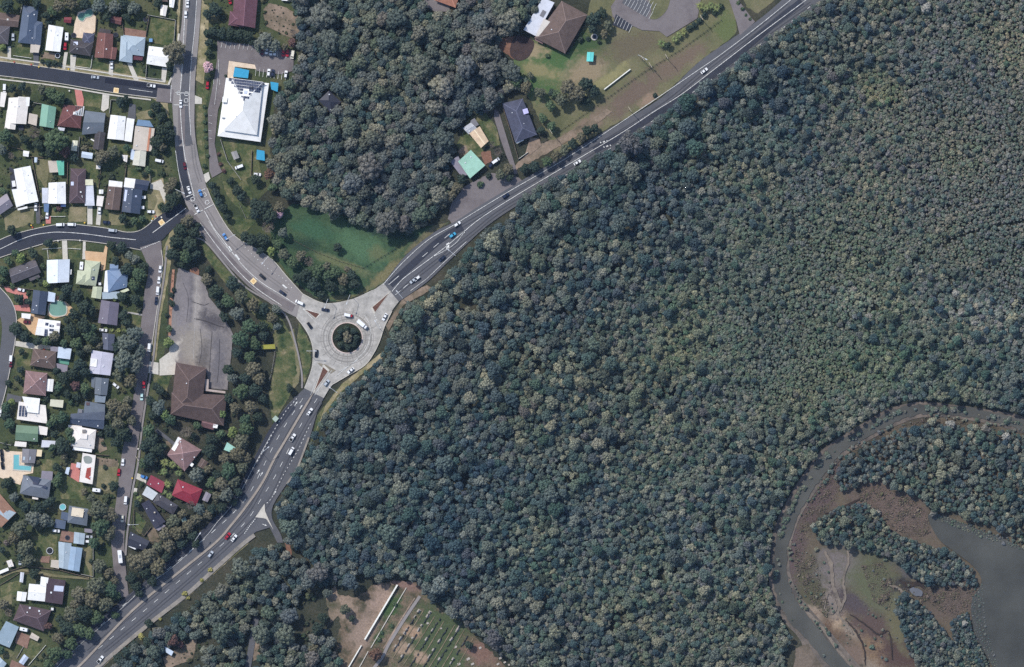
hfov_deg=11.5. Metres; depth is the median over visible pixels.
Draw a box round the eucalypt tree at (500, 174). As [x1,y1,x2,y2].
[495,168,505,179]
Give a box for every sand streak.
[803,609,850,665]
[824,551,853,634]
[824,593,836,614]
[825,495,868,513]
[840,550,849,611]
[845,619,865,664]
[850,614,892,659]
[889,585,912,598]
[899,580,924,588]
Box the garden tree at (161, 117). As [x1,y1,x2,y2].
[156,111,166,122]
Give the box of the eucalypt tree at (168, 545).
[161,539,174,552]
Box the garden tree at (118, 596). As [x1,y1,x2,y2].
[113,591,120,599]
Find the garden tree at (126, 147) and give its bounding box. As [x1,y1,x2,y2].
[123,144,130,150]
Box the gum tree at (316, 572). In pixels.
[306,561,328,581]
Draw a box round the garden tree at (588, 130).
[582,125,592,136]
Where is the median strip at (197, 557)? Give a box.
[77,394,312,666]
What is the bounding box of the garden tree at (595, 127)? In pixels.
[591,124,598,132]
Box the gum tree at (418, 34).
[410,25,425,41]
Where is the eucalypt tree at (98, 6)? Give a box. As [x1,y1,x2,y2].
[91,0,107,12]
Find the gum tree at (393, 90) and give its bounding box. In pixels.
[388,85,398,95]
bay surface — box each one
[613,14,631,30]
[622,0,650,16]
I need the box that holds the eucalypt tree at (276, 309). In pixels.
[271,304,281,313]
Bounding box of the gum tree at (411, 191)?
[406,186,416,196]
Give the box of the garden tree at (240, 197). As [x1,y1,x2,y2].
[236,191,244,200]
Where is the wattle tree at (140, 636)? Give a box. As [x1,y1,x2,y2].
[138,633,144,639]
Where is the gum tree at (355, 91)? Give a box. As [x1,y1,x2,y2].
[346,85,361,99]
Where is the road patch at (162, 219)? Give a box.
[113,88,256,284]
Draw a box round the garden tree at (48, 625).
[44,623,52,629]
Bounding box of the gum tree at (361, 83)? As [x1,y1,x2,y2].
[353,77,367,90]
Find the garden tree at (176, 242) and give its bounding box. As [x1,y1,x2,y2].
[169,233,183,248]
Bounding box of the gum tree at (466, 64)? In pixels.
[456,54,476,78]
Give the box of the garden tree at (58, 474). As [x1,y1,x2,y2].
[55,471,62,478]
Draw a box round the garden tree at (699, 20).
[696,18,702,23]
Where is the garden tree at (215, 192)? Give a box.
[211,188,219,197]
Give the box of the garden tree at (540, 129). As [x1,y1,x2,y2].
[536,126,545,133]
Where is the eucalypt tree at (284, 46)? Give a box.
[281,43,287,50]
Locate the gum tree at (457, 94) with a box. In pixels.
[452,89,463,99]
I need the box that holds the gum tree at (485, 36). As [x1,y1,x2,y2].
[475,27,496,43]
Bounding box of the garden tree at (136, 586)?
[130,581,141,590]
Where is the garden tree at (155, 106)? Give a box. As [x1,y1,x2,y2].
[150,101,161,112]
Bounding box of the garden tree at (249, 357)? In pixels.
[244,351,254,362]
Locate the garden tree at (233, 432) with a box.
[227,426,237,437]
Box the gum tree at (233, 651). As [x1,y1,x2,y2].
[228,646,238,660]
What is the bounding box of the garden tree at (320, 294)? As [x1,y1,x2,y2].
[315,289,324,298]
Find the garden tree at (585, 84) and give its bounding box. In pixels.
[578,77,592,90]
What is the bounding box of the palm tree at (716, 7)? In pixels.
[713,3,720,10]
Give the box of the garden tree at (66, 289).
[60,283,72,295]
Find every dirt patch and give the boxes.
[41,52,55,59]
[94,429,106,452]
[96,457,117,466]
[146,528,159,541]
[161,441,172,460]
[163,639,196,666]
[190,267,198,274]
[253,641,259,660]
[263,3,298,37]
[285,543,291,560]
[326,586,340,622]
[458,145,468,157]
[481,151,492,164]
[499,36,514,58]
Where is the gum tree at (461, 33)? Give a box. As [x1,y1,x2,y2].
[454,27,469,41]
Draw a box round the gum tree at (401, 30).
[396,25,406,35]
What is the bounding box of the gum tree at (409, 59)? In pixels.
[406,55,414,63]
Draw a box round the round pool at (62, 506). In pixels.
[59,504,65,509]
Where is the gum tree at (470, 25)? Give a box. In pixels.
[466,20,475,30]
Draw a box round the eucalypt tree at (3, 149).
[0,144,6,154]
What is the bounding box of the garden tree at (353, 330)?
[350,328,357,333]
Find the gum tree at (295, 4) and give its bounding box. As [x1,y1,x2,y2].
[291,0,299,9]
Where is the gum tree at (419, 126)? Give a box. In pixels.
[413,122,423,133]
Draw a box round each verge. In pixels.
[0,58,168,83]
[11,78,168,117]
[103,534,254,666]
[150,178,165,218]
[151,226,175,359]
[177,0,179,37]
[196,0,208,83]
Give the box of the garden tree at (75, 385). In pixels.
[70,381,80,391]
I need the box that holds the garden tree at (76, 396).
[72,393,80,400]
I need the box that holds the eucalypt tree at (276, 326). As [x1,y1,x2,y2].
[273,322,281,330]
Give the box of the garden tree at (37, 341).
[32,337,41,345]
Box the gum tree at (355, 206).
[349,200,359,210]
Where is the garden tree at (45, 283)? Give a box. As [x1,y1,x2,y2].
[43,280,50,286]
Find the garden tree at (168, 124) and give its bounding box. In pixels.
[164,121,171,129]
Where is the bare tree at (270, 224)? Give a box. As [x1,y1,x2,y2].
[262,222,274,232]
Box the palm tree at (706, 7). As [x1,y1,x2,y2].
[703,4,709,10]
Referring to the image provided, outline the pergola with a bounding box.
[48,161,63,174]
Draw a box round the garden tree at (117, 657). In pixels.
[113,652,121,663]
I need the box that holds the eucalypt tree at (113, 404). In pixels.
[106,398,121,413]
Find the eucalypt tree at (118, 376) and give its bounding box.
[112,368,125,381]
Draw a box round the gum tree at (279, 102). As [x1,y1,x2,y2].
[273,95,287,110]
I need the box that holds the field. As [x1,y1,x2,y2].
[270,204,448,301]
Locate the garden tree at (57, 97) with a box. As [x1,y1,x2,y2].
[50,91,64,103]
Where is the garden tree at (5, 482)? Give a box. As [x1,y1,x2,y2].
[0,478,10,488]
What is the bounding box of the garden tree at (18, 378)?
[15,375,21,382]
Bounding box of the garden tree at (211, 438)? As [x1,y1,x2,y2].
[205,433,218,444]
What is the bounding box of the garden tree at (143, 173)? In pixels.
[141,171,146,177]
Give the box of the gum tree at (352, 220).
[348,214,356,224]
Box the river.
[771,404,1023,666]
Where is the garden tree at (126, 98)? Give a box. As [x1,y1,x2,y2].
[124,94,128,101]
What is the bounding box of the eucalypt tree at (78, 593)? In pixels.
[71,586,85,602]
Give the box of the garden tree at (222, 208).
[217,204,227,212]
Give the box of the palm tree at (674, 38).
[671,35,677,42]
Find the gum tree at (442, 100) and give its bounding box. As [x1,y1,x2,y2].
[438,96,447,103]
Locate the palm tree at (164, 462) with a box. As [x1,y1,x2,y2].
[159,457,170,466]
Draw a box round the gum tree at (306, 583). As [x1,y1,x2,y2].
[300,572,316,589]
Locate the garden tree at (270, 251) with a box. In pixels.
[266,246,274,256]
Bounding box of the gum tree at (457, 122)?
[450,118,461,129]
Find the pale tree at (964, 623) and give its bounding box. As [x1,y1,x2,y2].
[961,620,967,626]
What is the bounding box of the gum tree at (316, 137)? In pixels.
[312,133,324,142]
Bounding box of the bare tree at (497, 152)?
[494,148,501,156]
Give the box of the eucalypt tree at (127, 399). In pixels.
[122,396,131,403]
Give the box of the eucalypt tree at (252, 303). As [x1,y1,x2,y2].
[246,297,258,312]
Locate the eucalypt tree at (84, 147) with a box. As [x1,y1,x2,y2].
[81,145,87,150]
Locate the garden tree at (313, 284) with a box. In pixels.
[307,277,320,291]
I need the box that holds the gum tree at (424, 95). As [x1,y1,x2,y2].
[420,91,428,102]
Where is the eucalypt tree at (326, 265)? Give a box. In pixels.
[323,261,330,270]
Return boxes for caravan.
[19,627,29,631]
[65,32,68,40]
[92,488,101,491]
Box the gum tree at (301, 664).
[295,662,305,666]
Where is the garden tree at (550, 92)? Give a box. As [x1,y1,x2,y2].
[548,88,554,96]
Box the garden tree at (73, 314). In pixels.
[68,308,80,319]
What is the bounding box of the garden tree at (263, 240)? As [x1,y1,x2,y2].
[256,232,269,245]
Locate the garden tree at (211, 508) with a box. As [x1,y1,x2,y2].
[206,504,215,514]
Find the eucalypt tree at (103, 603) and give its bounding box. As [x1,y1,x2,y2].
[98,597,113,611]
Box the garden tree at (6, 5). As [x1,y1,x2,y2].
[0,0,13,13]
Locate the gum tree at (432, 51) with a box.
[426,44,438,58]
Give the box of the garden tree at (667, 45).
[664,42,670,48]
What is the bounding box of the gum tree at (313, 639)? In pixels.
[308,633,317,643]
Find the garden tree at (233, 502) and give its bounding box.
[229,498,237,505]
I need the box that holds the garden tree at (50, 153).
[45,147,54,157]
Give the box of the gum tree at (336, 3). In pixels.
[330,0,342,8]
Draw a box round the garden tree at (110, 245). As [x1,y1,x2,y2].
[106,241,116,250]
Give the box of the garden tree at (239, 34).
[233,29,243,39]
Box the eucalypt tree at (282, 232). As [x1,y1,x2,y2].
[278,227,287,237]
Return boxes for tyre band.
[318,363,335,373]
[323,313,371,361]
[328,319,365,356]
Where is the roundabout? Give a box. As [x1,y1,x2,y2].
[297,283,398,397]
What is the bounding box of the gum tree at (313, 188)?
[306,182,318,194]
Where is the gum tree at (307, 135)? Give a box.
[302,129,310,139]
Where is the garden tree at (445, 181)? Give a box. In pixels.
[441,176,449,185]
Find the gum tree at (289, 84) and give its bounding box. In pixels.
[283,78,296,89]
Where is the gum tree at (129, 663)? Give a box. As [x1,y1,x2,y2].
[122,660,132,666]
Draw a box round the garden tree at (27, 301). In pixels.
[23,298,30,304]
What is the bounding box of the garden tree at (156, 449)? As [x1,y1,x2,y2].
[149,443,163,454]
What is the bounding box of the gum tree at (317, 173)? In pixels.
[314,169,323,177]
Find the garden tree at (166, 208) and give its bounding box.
[160,204,172,212]
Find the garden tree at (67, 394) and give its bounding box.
[63,389,70,398]
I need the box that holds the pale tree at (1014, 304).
[1011,299,1018,307]
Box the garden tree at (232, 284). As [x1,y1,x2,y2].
[226,275,239,291]
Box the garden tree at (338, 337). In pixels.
[334,334,341,340]
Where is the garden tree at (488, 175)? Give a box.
[485,172,490,179]
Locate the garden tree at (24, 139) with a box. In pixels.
[19,135,30,144]
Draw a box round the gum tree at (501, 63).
[497,57,507,70]
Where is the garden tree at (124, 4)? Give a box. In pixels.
[118,0,130,9]
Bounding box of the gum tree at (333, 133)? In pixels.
[326,125,340,140]
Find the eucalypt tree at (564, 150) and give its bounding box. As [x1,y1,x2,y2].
[559,144,568,155]
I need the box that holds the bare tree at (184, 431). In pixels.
[180,426,190,437]
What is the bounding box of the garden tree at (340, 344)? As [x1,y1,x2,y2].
[337,341,344,347]
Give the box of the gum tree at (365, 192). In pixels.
[356,185,372,199]
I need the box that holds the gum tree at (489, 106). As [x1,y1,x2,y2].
[484,100,494,110]
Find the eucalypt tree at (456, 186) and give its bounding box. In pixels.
[451,182,461,192]
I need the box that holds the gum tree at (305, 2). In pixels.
[294,0,308,4]
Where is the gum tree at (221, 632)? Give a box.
[211,621,232,643]
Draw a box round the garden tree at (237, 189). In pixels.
[231,184,241,196]
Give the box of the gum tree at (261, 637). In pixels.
[251,623,269,645]
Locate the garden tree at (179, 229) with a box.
[173,224,187,236]
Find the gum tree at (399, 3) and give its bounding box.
[396,0,405,6]
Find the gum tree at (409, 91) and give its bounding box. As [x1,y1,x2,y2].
[404,86,414,97]
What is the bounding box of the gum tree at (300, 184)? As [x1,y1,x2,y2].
[294,180,303,188]
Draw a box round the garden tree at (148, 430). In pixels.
[142,423,154,436]
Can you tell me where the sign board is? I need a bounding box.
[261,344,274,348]
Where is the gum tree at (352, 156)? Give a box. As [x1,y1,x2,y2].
[346,153,357,160]
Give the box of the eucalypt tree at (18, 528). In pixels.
[10,520,27,537]
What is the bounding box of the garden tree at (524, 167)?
[520,163,528,172]
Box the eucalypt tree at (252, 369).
[245,362,261,376]
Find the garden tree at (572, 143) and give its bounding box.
[568,137,577,148]
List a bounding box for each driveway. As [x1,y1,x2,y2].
[3,286,29,311]
[6,394,21,401]
[8,46,10,59]
[15,341,49,348]
[33,52,38,65]
[36,204,39,223]
[46,216,50,223]
[62,52,67,68]
[62,240,67,258]
[70,55,75,70]
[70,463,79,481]
[75,90,83,105]
[82,241,85,258]
[87,206,91,223]
[96,207,101,224]
[101,94,108,111]
[109,61,113,75]
[127,63,138,79]
[127,103,135,118]
[136,473,145,482]
[148,361,158,374]
[150,180,165,202]
[159,353,175,374]
[161,68,166,82]
[195,95,201,103]
[204,172,209,182]
[494,109,516,173]
[525,137,540,156]
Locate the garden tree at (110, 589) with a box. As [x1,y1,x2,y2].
[104,581,116,597]
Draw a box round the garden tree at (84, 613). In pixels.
[74,605,93,621]
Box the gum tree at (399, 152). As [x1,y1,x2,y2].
[390,145,404,157]
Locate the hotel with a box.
[218,78,268,141]
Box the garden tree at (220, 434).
[216,429,225,438]
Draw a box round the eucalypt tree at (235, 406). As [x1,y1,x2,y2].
[229,402,240,413]
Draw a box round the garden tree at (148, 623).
[144,618,152,627]
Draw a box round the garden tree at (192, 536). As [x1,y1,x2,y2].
[187,531,197,540]
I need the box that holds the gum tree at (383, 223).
[375,209,399,234]
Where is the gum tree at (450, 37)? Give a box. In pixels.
[443,30,456,42]
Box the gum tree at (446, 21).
[441,15,452,27]
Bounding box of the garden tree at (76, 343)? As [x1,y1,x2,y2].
[69,337,82,348]
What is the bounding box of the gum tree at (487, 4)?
[483,0,490,8]
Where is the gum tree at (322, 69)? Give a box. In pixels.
[317,65,327,73]
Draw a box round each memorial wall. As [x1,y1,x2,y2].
[364,585,397,639]
[370,588,405,647]
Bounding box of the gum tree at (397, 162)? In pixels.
[393,157,401,169]
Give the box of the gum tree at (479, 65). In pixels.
[475,60,484,69]
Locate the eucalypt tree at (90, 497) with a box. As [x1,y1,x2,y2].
[86,494,94,501]
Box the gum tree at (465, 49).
[461,43,471,55]
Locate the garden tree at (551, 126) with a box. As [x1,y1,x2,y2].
[547,121,555,132]
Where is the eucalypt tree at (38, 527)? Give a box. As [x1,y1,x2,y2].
[34,524,42,530]
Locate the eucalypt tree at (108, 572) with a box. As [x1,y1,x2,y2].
[102,568,113,579]
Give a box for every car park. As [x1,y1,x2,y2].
[169,268,232,389]
[208,40,293,177]
[425,0,449,10]
[611,0,700,36]
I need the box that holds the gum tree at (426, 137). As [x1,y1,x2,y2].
[421,134,433,143]
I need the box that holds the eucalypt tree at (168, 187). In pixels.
[163,182,174,194]
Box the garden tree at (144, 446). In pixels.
[140,440,150,452]
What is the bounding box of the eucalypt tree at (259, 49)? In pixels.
[254,45,261,52]
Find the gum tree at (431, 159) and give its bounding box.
[423,153,435,162]
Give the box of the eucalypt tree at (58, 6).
[52,0,64,11]
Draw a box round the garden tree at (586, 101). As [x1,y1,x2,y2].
[580,96,590,105]
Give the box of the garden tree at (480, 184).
[477,181,483,187]
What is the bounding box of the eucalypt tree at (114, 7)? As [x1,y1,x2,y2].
[108,0,121,13]
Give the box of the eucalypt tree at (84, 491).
[81,488,87,495]
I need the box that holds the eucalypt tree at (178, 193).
[172,190,181,199]
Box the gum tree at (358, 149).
[354,144,365,153]
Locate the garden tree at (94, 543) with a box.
[89,538,99,548]
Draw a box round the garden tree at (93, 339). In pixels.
[89,333,99,344]
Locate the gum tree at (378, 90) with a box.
[372,83,385,98]
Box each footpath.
[0,56,164,81]
[0,78,150,99]
[0,569,88,579]
[125,246,167,554]
[155,429,174,444]
[168,33,179,84]
[196,237,302,387]
[245,617,258,666]
[373,596,420,666]
[383,598,414,648]
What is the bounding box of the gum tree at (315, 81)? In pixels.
[311,77,321,87]
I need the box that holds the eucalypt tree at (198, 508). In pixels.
[193,503,205,514]
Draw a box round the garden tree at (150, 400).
[146,396,155,406]
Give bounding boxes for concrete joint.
[321,309,374,362]
[321,311,373,363]
[326,317,367,358]
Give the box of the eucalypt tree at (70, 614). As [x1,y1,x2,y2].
[63,606,78,622]
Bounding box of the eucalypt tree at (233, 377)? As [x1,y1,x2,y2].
[227,373,237,383]
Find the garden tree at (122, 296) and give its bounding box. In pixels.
[116,292,128,301]
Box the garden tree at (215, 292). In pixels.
[208,284,223,298]
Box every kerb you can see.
[0,75,154,97]
[0,217,156,239]
[0,239,139,257]
[0,287,16,408]
[1,61,166,84]
[151,250,162,349]
[207,188,301,292]
[296,317,312,387]
[302,290,371,303]
[332,311,391,384]
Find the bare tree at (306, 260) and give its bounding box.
[304,257,312,266]
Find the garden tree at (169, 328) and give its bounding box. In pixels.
[166,325,171,332]
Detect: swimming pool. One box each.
[13,454,31,471]
[48,300,66,316]
[77,8,92,21]
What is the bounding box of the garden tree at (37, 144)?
[31,139,42,149]
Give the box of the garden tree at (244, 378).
[238,372,251,384]
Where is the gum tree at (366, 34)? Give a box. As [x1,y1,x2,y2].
[362,28,370,39]
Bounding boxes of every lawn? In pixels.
[0,51,7,56]
[0,580,20,596]
[0,594,11,603]
[0,644,15,659]
[3,206,33,229]
[6,292,18,304]
[15,44,29,57]
[15,347,30,365]
[22,640,41,657]
[32,530,56,562]
[34,162,47,183]
[35,158,50,187]
[38,458,59,471]
[40,57,58,61]
[47,248,62,259]
[51,206,63,215]
[60,475,84,499]
[68,206,86,221]
[68,244,80,259]
[75,57,91,66]
[82,546,91,578]
[83,93,101,107]
[85,161,97,186]
[93,61,108,70]
[93,463,118,490]
[107,142,131,156]
[109,212,125,225]
[113,62,144,76]
[120,216,151,226]
[127,168,157,181]
[128,311,140,327]
[132,509,145,533]
[136,109,152,119]
[147,190,157,209]
[148,17,174,44]
[151,374,171,397]
[196,85,208,170]
[201,240,296,422]
[220,139,260,178]
[223,178,252,217]
[229,216,255,233]
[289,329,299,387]
[297,323,310,383]
[311,388,344,440]
[456,113,499,156]
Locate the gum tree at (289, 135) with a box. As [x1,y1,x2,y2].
[285,130,294,138]
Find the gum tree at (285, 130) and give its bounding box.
[282,122,288,133]
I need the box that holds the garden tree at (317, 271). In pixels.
[311,264,324,278]
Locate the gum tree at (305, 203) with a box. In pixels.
[300,195,312,207]
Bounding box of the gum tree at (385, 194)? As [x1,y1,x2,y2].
[382,189,389,200]
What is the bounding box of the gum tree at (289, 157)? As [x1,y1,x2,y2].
[281,150,295,164]
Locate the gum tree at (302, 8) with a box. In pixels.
[297,2,309,15]
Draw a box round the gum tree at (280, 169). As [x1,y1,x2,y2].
[274,162,289,176]
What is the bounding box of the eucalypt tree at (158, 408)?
[152,399,164,415]
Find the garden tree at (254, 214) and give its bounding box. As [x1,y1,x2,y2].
[250,208,260,219]
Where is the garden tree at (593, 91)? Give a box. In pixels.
[588,85,599,96]
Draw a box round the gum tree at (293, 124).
[286,118,300,133]
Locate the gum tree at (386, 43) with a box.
[377,35,394,52]
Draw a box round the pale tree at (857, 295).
[854,293,861,298]
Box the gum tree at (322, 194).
[318,190,327,199]
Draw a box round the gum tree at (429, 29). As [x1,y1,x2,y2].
[425,24,434,33]
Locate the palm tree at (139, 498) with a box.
[136,494,143,501]
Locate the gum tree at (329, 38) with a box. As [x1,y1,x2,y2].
[319,28,340,52]
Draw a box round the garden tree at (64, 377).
[57,371,69,384]
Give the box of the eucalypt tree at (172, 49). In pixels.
[162,40,185,62]
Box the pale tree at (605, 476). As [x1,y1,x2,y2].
[602,472,609,480]
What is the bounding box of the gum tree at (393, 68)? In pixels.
[389,65,398,72]
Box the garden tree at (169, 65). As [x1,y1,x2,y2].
[166,61,172,69]
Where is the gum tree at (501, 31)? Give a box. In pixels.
[497,25,510,36]
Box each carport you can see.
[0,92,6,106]
[96,196,103,205]
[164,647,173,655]
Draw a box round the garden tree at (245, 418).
[239,414,250,423]
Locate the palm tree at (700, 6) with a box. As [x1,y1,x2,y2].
[696,1,703,10]
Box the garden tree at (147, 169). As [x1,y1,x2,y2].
[144,166,151,173]
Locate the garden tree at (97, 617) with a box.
[90,610,104,624]
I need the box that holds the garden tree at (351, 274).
[347,269,357,279]
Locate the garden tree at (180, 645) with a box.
[177,640,183,648]
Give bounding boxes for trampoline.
[46,547,52,553]
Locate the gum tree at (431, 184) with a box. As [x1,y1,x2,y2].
[427,181,437,189]
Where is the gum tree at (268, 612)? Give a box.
[260,605,276,620]
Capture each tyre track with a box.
[84,396,297,638]
[87,398,311,652]
[187,213,288,311]
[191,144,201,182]
[195,196,288,292]
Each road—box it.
[0,61,170,97]
[0,203,188,256]
[0,288,15,407]
[54,388,322,666]
[111,241,162,596]
[171,0,301,316]
[384,0,820,300]
[729,0,754,34]
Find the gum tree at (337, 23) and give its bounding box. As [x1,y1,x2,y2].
[333,19,340,28]
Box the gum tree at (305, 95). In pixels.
[299,92,311,99]
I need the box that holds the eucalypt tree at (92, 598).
[84,591,100,607]
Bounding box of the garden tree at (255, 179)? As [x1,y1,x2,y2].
[250,174,260,184]
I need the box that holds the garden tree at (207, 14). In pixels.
[202,9,212,19]
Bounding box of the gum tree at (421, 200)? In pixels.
[417,194,425,205]
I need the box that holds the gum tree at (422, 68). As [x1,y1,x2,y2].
[409,53,435,80]
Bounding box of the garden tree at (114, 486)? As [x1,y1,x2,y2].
[108,481,118,491]
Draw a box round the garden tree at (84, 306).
[77,299,90,314]
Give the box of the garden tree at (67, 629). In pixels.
[59,620,74,635]
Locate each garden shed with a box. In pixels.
[6,560,13,566]
[17,591,26,600]
[19,654,28,664]
[20,572,23,582]
[23,151,28,156]
[29,633,38,640]
[41,440,55,446]
[46,379,53,391]
[64,17,71,22]
[71,140,77,150]
[81,151,92,158]
[110,16,121,24]
[122,155,127,161]
[160,5,167,15]
[197,458,207,467]
[202,492,210,501]
[224,442,234,451]
[231,151,238,159]
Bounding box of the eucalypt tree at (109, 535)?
[103,525,115,540]
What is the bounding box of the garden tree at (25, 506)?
[19,500,30,513]
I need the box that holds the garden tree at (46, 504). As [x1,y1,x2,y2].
[42,500,50,509]
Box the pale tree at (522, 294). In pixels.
[518,291,527,300]
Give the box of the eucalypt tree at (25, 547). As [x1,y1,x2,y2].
[17,539,33,555]
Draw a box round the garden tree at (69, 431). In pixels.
[65,427,72,437]
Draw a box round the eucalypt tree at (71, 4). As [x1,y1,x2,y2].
[63,0,78,9]
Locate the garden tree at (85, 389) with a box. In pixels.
[80,382,89,393]
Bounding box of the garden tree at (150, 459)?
[142,452,156,466]
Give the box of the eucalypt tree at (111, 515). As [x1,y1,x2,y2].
[101,505,118,521]
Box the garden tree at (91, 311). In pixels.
[87,304,95,315]
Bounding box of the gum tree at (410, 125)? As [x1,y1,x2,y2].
[405,121,414,131]
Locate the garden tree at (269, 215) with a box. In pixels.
[262,208,276,223]
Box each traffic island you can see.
[256,504,271,526]
[313,365,328,392]
[331,322,362,353]
[371,291,390,313]
[649,0,669,18]
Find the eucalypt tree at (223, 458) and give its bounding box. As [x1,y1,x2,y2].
[218,452,230,464]
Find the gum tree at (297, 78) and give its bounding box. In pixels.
[292,74,303,83]
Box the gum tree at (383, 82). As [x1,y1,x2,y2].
[378,78,387,86]
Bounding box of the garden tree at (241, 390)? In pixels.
[232,384,248,399]
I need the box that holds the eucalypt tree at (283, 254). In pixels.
[278,249,289,258]
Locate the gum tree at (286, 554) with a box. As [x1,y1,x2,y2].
[280,550,290,559]
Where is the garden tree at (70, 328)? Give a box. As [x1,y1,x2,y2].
[63,322,76,336]
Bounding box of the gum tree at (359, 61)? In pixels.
[350,54,366,68]
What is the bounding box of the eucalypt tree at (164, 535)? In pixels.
[158,527,171,541]
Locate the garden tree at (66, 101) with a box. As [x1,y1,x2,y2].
[64,98,69,104]
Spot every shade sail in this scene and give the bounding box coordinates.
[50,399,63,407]
[233,67,248,77]
[256,150,264,160]
[270,82,277,91]
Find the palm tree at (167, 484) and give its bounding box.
[164,480,172,488]
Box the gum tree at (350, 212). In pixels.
[343,206,355,217]
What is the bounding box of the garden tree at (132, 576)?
[127,571,137,583]
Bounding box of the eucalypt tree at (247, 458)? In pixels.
[243,452,251,462]
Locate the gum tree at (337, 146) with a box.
[331,141,342,152]
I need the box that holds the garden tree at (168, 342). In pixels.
[163,337,173,347]
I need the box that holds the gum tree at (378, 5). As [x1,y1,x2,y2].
[373,1,382,11]
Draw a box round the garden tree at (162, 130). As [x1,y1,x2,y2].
[156,124,169,137]
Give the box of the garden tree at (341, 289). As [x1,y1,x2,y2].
[337,285,345,294]
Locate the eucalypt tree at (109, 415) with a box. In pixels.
[105,411,114,419]
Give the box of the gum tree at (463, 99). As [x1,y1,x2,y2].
[458,95,467,104]
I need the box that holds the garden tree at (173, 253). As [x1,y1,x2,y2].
[166,248,179,259]
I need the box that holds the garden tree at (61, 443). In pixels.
[55,436,69,453]
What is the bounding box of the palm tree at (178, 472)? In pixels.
[174,470,182,476]
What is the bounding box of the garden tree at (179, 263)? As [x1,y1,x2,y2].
[176,259,185,268]
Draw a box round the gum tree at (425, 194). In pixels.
[418,189,429,198]
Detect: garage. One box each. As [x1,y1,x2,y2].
[22,313,30,318]
[73,532,84,543]
[142,486,157,499]
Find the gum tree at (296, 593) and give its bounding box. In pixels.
[292,588,300,598]
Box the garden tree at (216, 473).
[212,470,221,479]
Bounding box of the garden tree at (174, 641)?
[168,634,179,646]
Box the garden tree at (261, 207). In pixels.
[252,199,271,214]
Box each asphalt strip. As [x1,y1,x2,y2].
[60,403,295,659]
[105,78,169,89]
[156,88,173,102]
[175,146,193,200]
[178,106,184,143]
[180,0,195,145]
[186,210,294,311]
[388,224,463,286]
[593,0,803,152]
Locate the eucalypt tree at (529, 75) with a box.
[526,71,533,78]
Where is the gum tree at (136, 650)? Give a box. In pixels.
[129,643,140,655]
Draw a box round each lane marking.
[0,85,185,248]
[57,398,316,666]
[175,0,294,305]
[193,281,196,358]
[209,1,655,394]
[383,0,808,294]
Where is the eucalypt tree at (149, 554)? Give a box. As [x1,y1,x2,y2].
[141,547,156,565]
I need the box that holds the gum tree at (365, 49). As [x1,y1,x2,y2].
[360,44,370,54]
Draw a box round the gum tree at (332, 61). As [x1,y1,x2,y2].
[328,56,338,66]
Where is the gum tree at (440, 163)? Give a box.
[434,158,445,168]
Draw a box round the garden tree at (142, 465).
[138,458,147,468]
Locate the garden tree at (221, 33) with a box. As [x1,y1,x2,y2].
[216,27,225,38]
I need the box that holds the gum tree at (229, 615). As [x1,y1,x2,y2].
[224,610,233,621]
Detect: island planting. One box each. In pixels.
[306,310,318,317]
[315,367,327,388]
[332,323,361,352]
[373,293,388,311]
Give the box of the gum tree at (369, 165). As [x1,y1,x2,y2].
[357,152,382,179]
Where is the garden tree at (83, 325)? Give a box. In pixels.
[76,317,90,332]
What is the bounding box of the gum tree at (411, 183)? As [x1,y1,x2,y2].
[406,179,416,187]
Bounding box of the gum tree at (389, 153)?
[386,149,392,157]
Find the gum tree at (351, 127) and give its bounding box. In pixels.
[342,120,359,136]
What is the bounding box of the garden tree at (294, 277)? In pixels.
[292,273,298,282]
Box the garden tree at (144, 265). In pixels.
[138,262,148,269]
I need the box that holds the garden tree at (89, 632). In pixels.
[84,627,94,639]
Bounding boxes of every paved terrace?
[0,450,33,484]
[9,660,25,666]
[15,631,29,647]
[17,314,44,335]
[41,556,49,562]
[47,302,72,318]
[59,530,73,542]
[73,8,95,37]
[85,246,106,270]
[125,28,145,36]
[227,61,255,77]
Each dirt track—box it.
[316,351,383,429]
[386,285,430,330]
[515,109,611,169]
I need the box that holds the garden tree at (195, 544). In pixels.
[192,540,199,547]
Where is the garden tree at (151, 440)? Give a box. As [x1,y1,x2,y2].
[145,432,158,446]
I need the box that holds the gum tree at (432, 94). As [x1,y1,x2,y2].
[429,89,438,99]
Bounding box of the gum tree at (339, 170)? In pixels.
[332,166,344,174]
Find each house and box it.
[0,12,19,43]
[0,194,12,213]
[0,494,15,526]
[0,621,18,647]
[0,658,6,666]
[5,97,37,129]
[9,166,37,209]
[9,259,40,283]
[13,604,53,630]
[14,425,47,446]
[17,396,46,422]
[18,5,42,52]
[20,471,52,499]
[22,449,41,462]
[23,371,46,395]
[27,577,65,603]
[30,346,71,371]
[31,290,57,314]
[35,319,60,335]
[39,104,55,127]
[42,182,65,211]
[45,25,63,51]
[47,259,71,282]
[51,542,82,571]
[54,505,92,532]
[57,105,83,130]
[65,453,95,483]
[68,425,95,451]
[69,32,93,55]
[69,168,94,205]
[70,401,104,428]
[76,260,101,298]
[82,111,105,149]
[89,350,113,374]
[91,377,108,402]
[95,28,116,59]
[98,300,118,324]
[102,264,128,298]
[102,333,114,350]
[105,180,122,209]
[107,115,133,141]
[119,35,145,62]
[122,178,149,213]
[127,532,149,549]
[130,120,154,166]
[142,500,164,530]
[146,38,168,66]
[147,475,164,492]
[153,493,177,513]
[154,0,174,7]
[167,437,200,470]
[172,479,201,505]
[228,0,257,27]
[319,91,340,112]
[435,0,457,7]
[451,150,484,177]
[463,118,487,146]
[502,99,536,142]
[524,0,586,52]
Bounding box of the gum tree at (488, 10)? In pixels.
[484,4,492,13]
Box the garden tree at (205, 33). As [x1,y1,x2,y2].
[203,29,208,38]
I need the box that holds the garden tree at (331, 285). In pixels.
[324,279,337,292]

